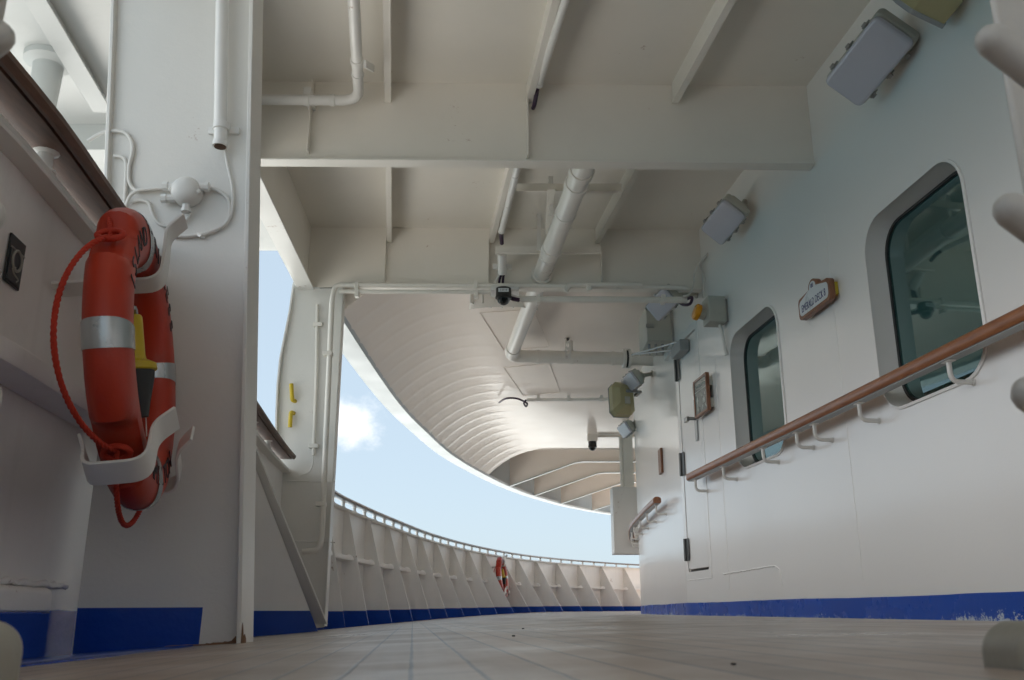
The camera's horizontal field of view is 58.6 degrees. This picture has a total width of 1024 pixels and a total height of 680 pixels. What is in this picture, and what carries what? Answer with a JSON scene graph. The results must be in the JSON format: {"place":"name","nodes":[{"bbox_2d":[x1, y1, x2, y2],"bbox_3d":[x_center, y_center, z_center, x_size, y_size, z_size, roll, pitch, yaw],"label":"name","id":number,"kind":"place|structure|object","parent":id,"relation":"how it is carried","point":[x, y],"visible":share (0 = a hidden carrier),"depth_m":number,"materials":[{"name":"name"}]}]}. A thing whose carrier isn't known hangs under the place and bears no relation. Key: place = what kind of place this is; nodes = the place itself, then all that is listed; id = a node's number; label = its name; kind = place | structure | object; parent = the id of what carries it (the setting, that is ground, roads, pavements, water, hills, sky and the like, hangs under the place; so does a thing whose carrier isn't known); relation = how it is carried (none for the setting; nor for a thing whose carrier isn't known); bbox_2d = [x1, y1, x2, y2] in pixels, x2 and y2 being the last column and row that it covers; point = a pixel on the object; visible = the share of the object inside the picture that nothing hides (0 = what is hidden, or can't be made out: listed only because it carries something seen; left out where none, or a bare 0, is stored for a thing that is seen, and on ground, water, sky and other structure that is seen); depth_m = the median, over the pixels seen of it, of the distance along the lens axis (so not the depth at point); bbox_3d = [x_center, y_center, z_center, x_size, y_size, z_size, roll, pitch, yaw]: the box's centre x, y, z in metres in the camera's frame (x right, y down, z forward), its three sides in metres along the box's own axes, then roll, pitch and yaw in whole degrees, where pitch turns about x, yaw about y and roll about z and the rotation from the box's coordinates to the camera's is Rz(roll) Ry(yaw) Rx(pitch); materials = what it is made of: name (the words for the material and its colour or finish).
{"place":"outdoors","nodes":[
{"label":"outdoors","id":0,"kind":"place"},
{"bbox_2d":[257,251,638,567],"label":"sky","id":1,"kind":"structure","parent":0,"point":[381,465],"materials":[{"name":"blue"}]},
{"bbox_2d":[19,611,1023,679],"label":"deck","id":2,"kind":"structure","parent":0,"point":[610,645],"depth_m":1.09,"materials":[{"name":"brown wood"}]},
{"bbox_2d":[0,0,22,679],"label":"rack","id":3,"kind":"object","parent":2,"relation":"on","point":[11,648],"visible":1,"depth_m":0.63,"materials":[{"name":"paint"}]},
{"bbox_2d":[71,0,262,653],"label":"frame pillar","id":4,"kind":"structure","parent":2,"relation":"on","point":[175,567],"depth_m":2.76,"materials":[{"name":"white metal"}]},
{"bbox_2d":[113,154,127,203],"bbox_3d":[-1.244,-0.477,2.892,0.069,0.249,0.012,0,-17,0],"label":"cable","id":5,"kind":"object","parent":4,"relation":"attached to","point":[123,158],"visible":0.77,"depth_m":2.90,"materials":[{"name":"white plastic"}]},
{"bbox_2d":[86,129,161,191],"bbox_3d":[-1.238,-0.576,2.921,0.269,0.224,0.012,0,-17,0],"label":"cable","id":6,"kind":"object","parent":4,"relation":"attached to","point":[126,134],"visible":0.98,"depth_m":2.93,"materials":[{"name":"white plastic"}]},
{"bbox_2d":[160,176,210,213],"bbox_3d":[-1.028,-0.458,2.863,0.145,0.117,0.056,0,-17,0],"label":"junction box","id":7,"kind":"object","parent":4,"relation":"attached to","point":[186,195],"visible":1,"depth_m":2.85,"materials":[{"name":"white metal"}]},
{"bbox_2d":[124,187,161,206],"bbox_3d":[-1.158,-0.453,2.872,0.119,0.068,0.011,0,-17,0],"label":"cable","id":8,"kind":"object","parent":7,"relation":"attached to","point":[131,194],"visible":0.98,"depth_m":2.87,"materials":[{"name":"white plastic"}]},
{"bbox_2d":[130,199,191,227],"bbox_3d":[-1.106,-0.399,2.869,0.197,0.100,0.011,0,-17,0],"label":"cable","id":9,"kind":"object","parent":7,"relation":"attached to","point":[157,222],"visible":0.76,"depth_m":2.87,"materials":[{"name":"white plastic"}]},
{"bbox_2d":[177,187,230,237],"bbox_3d":[-0.969,-0.403,2.870,0.175,0.177,0.012,0,-17,0],"label":"cable","id":10,"kind":"object","parent":7,"relation":"attached to","point":[228,200],"visible":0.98,"depth_m":2.85,"materials":[{"name":"white plastic"}]},
{"bbox_2d":[197,232,204,238],"bbox_3d":[-0.973,-0.326,2.847,0.026,0.022,0.018,-10,-19,29],"label":"cable clip","id":11,"kind":"object","parent":4,"relation":"attached to","point":[201,236],"visible":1,"depth_m":2.84,"materials":[{"name":"white paint"}]},
{"bbox_2d":[208,0,239,149],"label":"conduit","id":12,"kind":"object","parent":4,"relation":"attached to","point":[221,129],"visible":1,"depth_m":2.96,"materials":[{"name":"white metal"}]},
{"bbox_2d":[204,149,233,235],"bbox_3d":[-0.920,-0.471,2.890,0.087,0.307,0.010,0,-17,0],"label":"cable","id":13,"kind":"object","parent":12,"relation":"hanging from","point":[231,181],"visible":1,"depth_m":2.89,"materials":[{"name":"white plastic"}]},
{"bbox_2d":[21,611,563,666],"bbox_3d":[0.952,3.082,10.130,6.657,0.200,32.899,-5,-17,17],"label":"waterway","id":14,"kind":"object","parent":2,"relation":"on","point":[49,659],"visible":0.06,"depth_m":1.91,"materials":[{"name":"blue paint"}]},
{"bbox_2d":[275,281,345,627],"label":"frame pillar","id":15,"kind":"structure","parent":2,"relation":"on","point":[300,496],"depth_m":6.96,"materials":[{"name":"white metal"}]},
{"bbox_2d":[288,410,295,427],"bbox_3d":[-1.677,0.601,6.932,0.034,0.134,0.062,-4,-17,14],"label":"hook","id":16,"kind":"object","parent":15,"relation":"attached to","point":[290,415],"visible":1,"depth_m":6.91,"materials":[{"name":"yellow paint"}]},
{"bbox_2d":[289,383,296,402],"bbox_3d":[-1.682,0.408,6.990,0.047,0.144,0.067,-4,-17,14],"label":"hook","id":17,"kind":"object","parent":15,"relation":"attached to","point":[291,390],"visible":1,"depth_m":6.97,"materials":[{"name":"yellow paint"}]},
{"bbox_2d":[308,304,322,455],"bbox_3d":[-1.510,0.297,7.035,0.096,1.197,0.052,0,-17,0],"label":"conduit","id":18,"kind":"object","parent":15,"relation":"attached to","point":[317,324],"visible":1,"depth_m":7.01,"materials":[{"name":"white metal"}]},
{"bbox_2d":[299,456,313,475],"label":"cable","id":19,"kind":"object","parent":18,"relation":"attached to","point":[310,469],"visible":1,"depth_m":6.83,"materials":[{"name":"white plastic"}]},
{"bbox_2d":[0,113,640,657],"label":"bulwark","id":20,"kind":"object","parent":2,"relation":"attached to","point":[380,573],"visible":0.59,"depth_m":2.54,"materials":[{"name":"white paint"}]},
{"bbox_2d":[2,233,25,290],"bbox_3d":[-1.162,-0.182,2.136,0.012,0.115,0.082,2,-17,-6],"label":"notice plate","id":21,"kind":"object","parent":20,"relation":"attached to","point":[14,261],"visible":1,"depth_m":2.12,"materials":[{"name":"black plastic"}]},
{"bbox_2d":[0,51,126,226],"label":"bulwark rail","id":22,"kind":"object","parent":20,"relation":"on","point":[32,115],"visible":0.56,"depth_m":2.18,"materials":[{"name":"brown wood"}]},
{"bbox_2d":[51,212,194,494],"bbox_3d":[-0.988,0.013,2.277,0.320,0.752,0.529,-4,-9,-13],"label":"lifebuoy bracket","id":23,"kind":"object","parent":20,"relation":"attached to","point":[163,427],"visible":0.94,"depth_m":2.13,"materials":[{"name":"white metal"}]},
{"bbox_2d":[50,207,175,527],"bbox_3d":[-0.960,0.063,2.267,0.139,0.798,0.811,-4,-9,-12],"label":"lifebuoy","id":24,"kind":"object","parent":23,"relation":"hanging from","point":[124,249],"visible":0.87,"depth_m":2.02,"materials":[{"name":"orange plastic"}]},
{"bbox_2d":[134,305,156,435],"bbox_3d":[-0.968,0.077,2.340,0.108,0.339,0.107,-14,-22,39],"label":"lifebuoy light","id":25,"kind":"object","parent":23,"relation":"hanging from","point":[146,369],"visible":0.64,"depth_m":2.32,"materials":[{"name":"yellow plastic"}]},
{"bbox_2d":[257,401,295,458],"bbox_3d":[-1.452,0.311,4.788,0.178,0.092,4.063,2,-17,-6],"label":"bulwark rail","id":26,"kind":"object","parent":20,"relation":"on","point":[272,438],"visible":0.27,"depth_m":5.88,"materials":[{"name":"brown wood"}]},
{"bbox_2d":[334,490,639,567],"bbox_3d":[1.628,3.874,16.742,4.420,0.092,21.045,-9,-19,28],"label":"bulwark rail","id":27,"kind":"object","parent":20,"relation":"on","point":[349,501],"visible":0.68,"depth_m":13.31,"materials":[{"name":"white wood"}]},
{"bbox_2d":[492,555,510,595],"bbox_3d":[-0.226,4.341,16.758,0.320,0.752,0.529,-9,-14,8],"label":"lifebuoy bracket","id":28,"kind":"object","parent":20,"relation":"attached to","point":[506,587],"visible":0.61,"depth_m":16.85,"materials":[{"name":"white metal"}]},
{"bbox_2d":[494,557,508,597],"bbox_3d":[-0.199,4.387,16.735,0.139,0.798,0.811,-9,-14,8],"label":"lifebuoy","id":29,"kind":"object","parent":28,"relation":"hanging from","point":[499,563],"visible":0.73,"depth_m":16.62,"materials":[{"name":"red plastic"}]},
{"bbox_2d":[502,568,505,584],"bbox_3d":[-0.157,4.369,16.778,0.107,0.341,0.108,15,-22,-40],"label":"lifebuoy light","id":30,"kind":"object","parent":28,"relation":"hanging from","point":[503,578],"visible":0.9,"depth_m":16.74,"materials":[{"name":"yellow plastic"}]},
{"bbox_2d":[631,0,1023,620],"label":"deckhouse wall","id":31,"kind":"structure","parent":2,"relation":"on","point":[910,505],"depth_m":4.64,"materials":[{"name":"white metal"}]},
{"bbox_2d":[302,281,685,554],"bbox_3d":[-0.074,0.544,6.836,2.861,2.081,0.068,0,-17,0],"label":"conduit","id":32,"kind":"object","parent":31,"relation":"attached to","point":[328,354],"visible":0.94,"depth_m":7.09,"materials":[{"name":"white metal"}]},
{"bbox_2d":[563,282,642,292],"bbox_3d":[0.704,-0.406,7.068,0.614,0.086,0.066,0,-17,0],"label":"conduit","id":33,"kind":"object","parent":32,"relation":"attached to","point":[588,285],"visible":1,"depth_m":7.05,"materials":[{"name":"white metal"}]},
{"bbox_2d":[342,292,657,514],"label":"bow soffit","id":34,"kind":"structure","parent":31,"relation":"attached to","point":[442,375],"depth_m":10.97,"materials":[{"name":"paint"}]},
{"bbox_2d":[469,292,537,309],"bbox_3d":[-0.074,-0.342,8.011,0.600,0.160,0.168,0,-17,0],"label":"louvre vent","id":35,"kind":"object","parent":34,"relation":"attached to","point":[485,300],"visible":0.41,"depth_m":7.94,"materials":[{"name":"white metal"}]},
{"bbox_2d":[498,397,527,406],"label":"cable","id":36,"kind":"object","parent":34,"relation":"hanging from","point":[523,401],"visible":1,"depth_m":11.95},
{"bbox_2d":[526,395,607,401],"bbox_3d":[0.759,0.779,12.102,1.134,0.078,0.075,0,-17,1],"label":"conduit","id":37,"kind":"object","parent":34,"relation":"attached to","point":[569,399],"visible":0.85,"depth_m":12.08,"materials":[{"name":"white metal"}]},
{"bbox_2d":[565,338,570,358],"bbox_3d":[0.584,0.081,9.513,0.060,0.240,0.006,0,-17,0],"label":"soffit hanger","id":38,"kind":"object","parent":34,"relation":"hanging from","point":[567,356],"visible":1,"depth_m":9.51,"materials":[{"name":"white paint"}]},
{"bbox_2d":[587,434,633,450],"bbox_3d":[1.710,1.646,14.744,0.980,0.302,0.160,0,-17,0],"label":"dome camera","id":39,"kind":"object","parent":34,"relation":"attached to","point":[592,439],"visible":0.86,"depth_m":14.69,"materials":[{"name":"white plastic"}]},
{"bbox_2d":[260,0,870,292],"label":"deckhead","id":40,"kind":"object","parent":31,"relation":"attached to","point":[675,118],"visible":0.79,"depth_m":5.33,"materials":[{"name":"beige paint"}]},
{"bbox_2d":[3,0,276,250],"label":"boat platform","id":41,"kind":"object","parent":40,"relation":"attached to","point":[59,50],"visible":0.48,"depth_m":4.40,"materials":[{"name":"white paint"}]},
{"bbox_2d":[262,0,373,109],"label":"drain pipe","id":42,"kind":"object","parent":40,"relation":"attached to","point":[308,98],"visible":1,"depth_m":5.08,"materials":[{"name":"white metal"}]},
{"bbox_2d":[339,289,490,298],"bbox_3d":[-0.755,-0.359,7.095,1.176,0.070,0.060,0,-17,0],"label":"conduit","id":43,"kind":"object","parent":40,"relation":"attached to","point":[356,292],"visible":1,"depth_m":7.08,"materials":[{"name":"white metal"}]},
{"bbox_2d":[493,254,519,301],"bbox_3d":[-0.046,-0.475,7.146,0.178,0.414,0.206,5,-17,-15],"label":"cable sleeve","id":44,"kind":"object","parent":40,"relation":"attached to","point":[502,266],"visible":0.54,"depth_m":7.15,"materials":[{"name":"white paint"}]},
{"bbox_2d":[491,286,518,304],"bbox_3d":[-0.055,-0.328,7.075,0.220,0.165,0.267,0,-17,0],"label":"dome camera","id":45,"kind":"object","parent":44,"relation":"attached to","point":[502,295],"visible":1,"depth_m":6.97,"materials":[{"name":"black plastic"}]},
{"bbox_2d":[498,168,520,244],"bbox_3d":[-0.024,-0.931,6.205,0.056,0.208,1.653,1,-17,-4],"label":"conduit","id":46,"kind":"object","parent":40,"relation":"attached to","point":[510,195],"visible":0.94,"depth_m":6.17,"materials":[{"name":"white metal"}]},
{"bbox_2d":[531,0,569,109],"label":"conduit","id":47,"kind":"object","parent":40,"relation":"attached to","point":[559,18],"visible":0.91,"depth_m":4.77,"materials":[{"name":"white metal"}]},
{"bbox_2d":[496,183,621,253],"bbox_3d":[0.307,-0.865,6.572,0.865,0.129,1.005,0,-17,0],"label":"hanger frame","id":48,"kind":"object","parent":40,"relation":"hanging from","point":[550,189],"visible":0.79,"depth_m":6.18,"materials":[{"name":"beige paint"}]},
{"bbox_2d":[505,169,652,368],"bbox_3d":[0.718,-0.546,7.565,1.581,0.452,4.621,0,-17,0],"label":"drain pipe","id":49,"kind":"object","parent":40,"relation":"attached to","point":[576,184],"visible":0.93,"depth_m":7.27,"materials":[{"name":"white metal"}]},
{"bbox_2d":[519,294,686,304],"bbox_3d":[0.706,-0.312,7.081,1.300,0.062,0.078,0,-17,0],"label":"conduit","id":50,"kind":"object","parent":40,"relation":"attached to","point":[538,299],"visible":1,"depth_m":7.05,"materials":[{"name":"white metal"}]},
{"bbox_2d":[678,296,693,305],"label":"cable","id":51,"kind":"object","parent":50,"relation":"attached to","point":[691,298],"visible":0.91,"depth_m":7.00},
{"bbox_2d":[683,255,705,299],"bbox_3d":[1.396,-0.487,7.124,0.246,0.389,0.136,11,-20,-33],"label":"cable","id":52,"kind":"object","parent":50,"relation":"attached to","point":[688,294],"visible":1,"depth_m":7.19,"materials":[{"name":"grey plastic"}]},
{"bbox_2d":[610,435,638,554],"bbox_3d":[1.757,2.229,13.710,0.535,1.939,0.350,0,-17,0],"label":"hanging cabinet","id":53,"kind":"object","parent":31,"relation":"attached to","point":[623,502],"visible":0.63,"depth_m":13.48,"materials":[{"name":"white metal"}]},
{"bbox_2d":[608,382,641,417],"bbox_3d":[1.208,0.619,9.726,0.292,0.372,0.245,5,-23,-14],"label":"loudspeaker","id":54,"kind":"object","parent":31,"relation":"attached to","point":[621,396],"visible":0.97,"depth_m":9.66,"materials":[{"name":"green plastic"}]},
{"bbox_2d":[617,419,635,437],"bbox_3d":[1.554,1.138,11.989,0.220,0.206,0.338,-29,-12,-20],"label":"floodlight","id":55,"kind":"object","parent":31,"relation":"attached to","point":[626,428],"visible":0.98,"depth_m":11.86,"materials":[{"name":"metal"}]},
{"bbox_2d":[621,368,652,390],"bbox_3d":[1.358,0.387,9.665,0.296,0.206,0.338,-29,-12,-20],"label":"floodlight","id":56,"kind":"object","parent":31,"relation":"attached to","point":[633,379],"visible":0.98,"depth_m":9.53,"materials":[{"name":"metal"}]},
{"bbox_2d":[628,497,666,547],"bbox_3d":[1.748,2.673,12.338,0.346,0.170,7.768,-2,-17,6],"label":"handrail","id":57,"kind":"object","parent":31,"relation":"attached to","point":[650,506],"visible":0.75,"depth_m":9.87,"materials":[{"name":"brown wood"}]},
{"bbox_2d":[638,306,673,360],"bbox_3d":[1.326,-0.055,8.353,0.268,0.481,0.522,0,-17,0],"label":"electrical cabinet","id":58,"kind":"object","parent":31,"relation":"attached to","point":[653,332],"visible":0.78,"depth_m":8.13,"materials":[{"name":"grey metal"}]},
{"bbox_2d":[658,448,663,474],"bbox_3d":[1.465,1.196,8.983,0.024,0.240,0.180,0,-17,1],"label":"plaque","id":59,"kind":"object","parent":31,"relation":"attached to","point":[660,460],"visible":1,"depth_m":8.92,"materials":[{"name":"brown wood"}]},
{"bbox_2d":[631,331,708,571],"bbox_3d":[1.407,0.952,7.646,0.292,1.985,0.955,7,-18,-24],"label":"door","id":60,"kind":"structure","parent":31,"relation":"in","point":[695,546],"depth_m":7.51,"materials":[{"name":"white paint"}]},
{"bbox_2d":[646,284,698,320],"bbox_3d":[1.335,-0.350,7.461,0.347,0.239,0.338,-33,-11,-30],"label":"floodlight","id":61,"kind":"object","parent":31,"relation":"attached to","point":[658,312],"visible":0.68,"depth_m":7.39,"materials":[{"name":"metal"}]},
{"bbox_2d":[693,372,713,418],"bbox_3d":[1.497,0.436,7.135,0.054,0.300,0.330,2,-17,-6],"label":"muster sign","id":62,"kind":"object","parent":31,"relation":"attached to","point":[703,399],"visible":1,"depth_m":7.08,"materials":[{"name":"brown wood"}]},
{"bbox_2d":[699,253,707,297],"bbox_3d":[1.522,-0.496,7.238,0.031,0.342,0.203,2,-17,-7],"label":"cable","id":63,"kind":"object","parent":31,"relation":"attached to","point":[703,275],"visible":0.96,"depth_m":7.22,"materials":[{"name":"grey plastic"}]},
{"bbox_2d":[692,296,727,355],"bbox_3d":[1.461,-0.099,6.720,0.254,0.431,0.161,0,-17,0],"label":"amber beacon","id":64,"kind":"object","parent":31,"relation":"attached to","point":[711,311],"visible":1,"depth_m":6.70,"materials":[{"name":"grey paint"}]},
{"bbox_2d":[701,194,749,243],"bbox_3d":[1.537,-0.895,6.381,0.234,0.286,0.385,40,-27,6],"label":"floodlight","id":65,"kind":"object","parent":31,"relation":"attached to","point":[726,218],"visible":1,"depth_m":6.26,"materials":[{"name":"metal"}]},
{"bbox_2d":[730,305,786,468],"bbox_3d":[1.678,0.328,6.090,0.111,0.984,0.899,2,-17,-6],"label":"window","id":66,"kind":"structure","parent":31,"relation":"in","point":[758,395],"depth_m":6.29,"materials":[{"name":"white paint"}]},
{"bbox_2d":[798,278,838,319],"bbox_3d":[1.717,-0.254,5.128,0.055,0.187,0.410,2,-17,-6],"label":"deck sign","id":67,"kind":"object","parent":31,"relation":"attached to","point":[817,296],"visible":1,"depth_m":5.08,"materials":[{"name":"brown wood"}]},
{"bbox_2d":[686,305,1023,492],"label":"handrail","id":68,"kind":"object","parent":31,"relation":"attached to","point":[989,333],"visible":1,"depth_m":4.25,"materials":[{"name":"brown wood"}]},
{"bbox_2d":[826,8,919,104],"bbox_3d":[1.762,-1.399,4.402,0.263,0.301,0.432,38,-34,6],"label":"floodlight","id":69,"kind":"object","parent":31,"relation":"attached to","point":[880,46],"visible":1,"depth_m":4.28,"materials":[{"name":"grey paint"}]},
{"bbox_2d":[864,159,987,408],"bbox_3d":[1.890,-0.229,4.132,0.111,0.994,0.869,2,-17,-6],"label":"window","id":70,"kind":"structure","parent":31,"relation":"in","point":[923,272],"depth_m":4.24,"materials":[{"name":"white paint"}]},
{"bbox_2d":[893,0,962,28],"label":"loudspeaker","id":71,"kind":"object","parent":31,"relation":"attached to","point":[938,13],"visible":1,"depth_m":3.79,"materials":[{"name":"green plastic"}]},
{"bbox_2d":[974,0,1023,669],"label":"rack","id":72,"kind":"object","parent":2,"relation":"on","point":[999,43],"visible":1,"depth_m":0.69,"materials":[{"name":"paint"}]}
]}

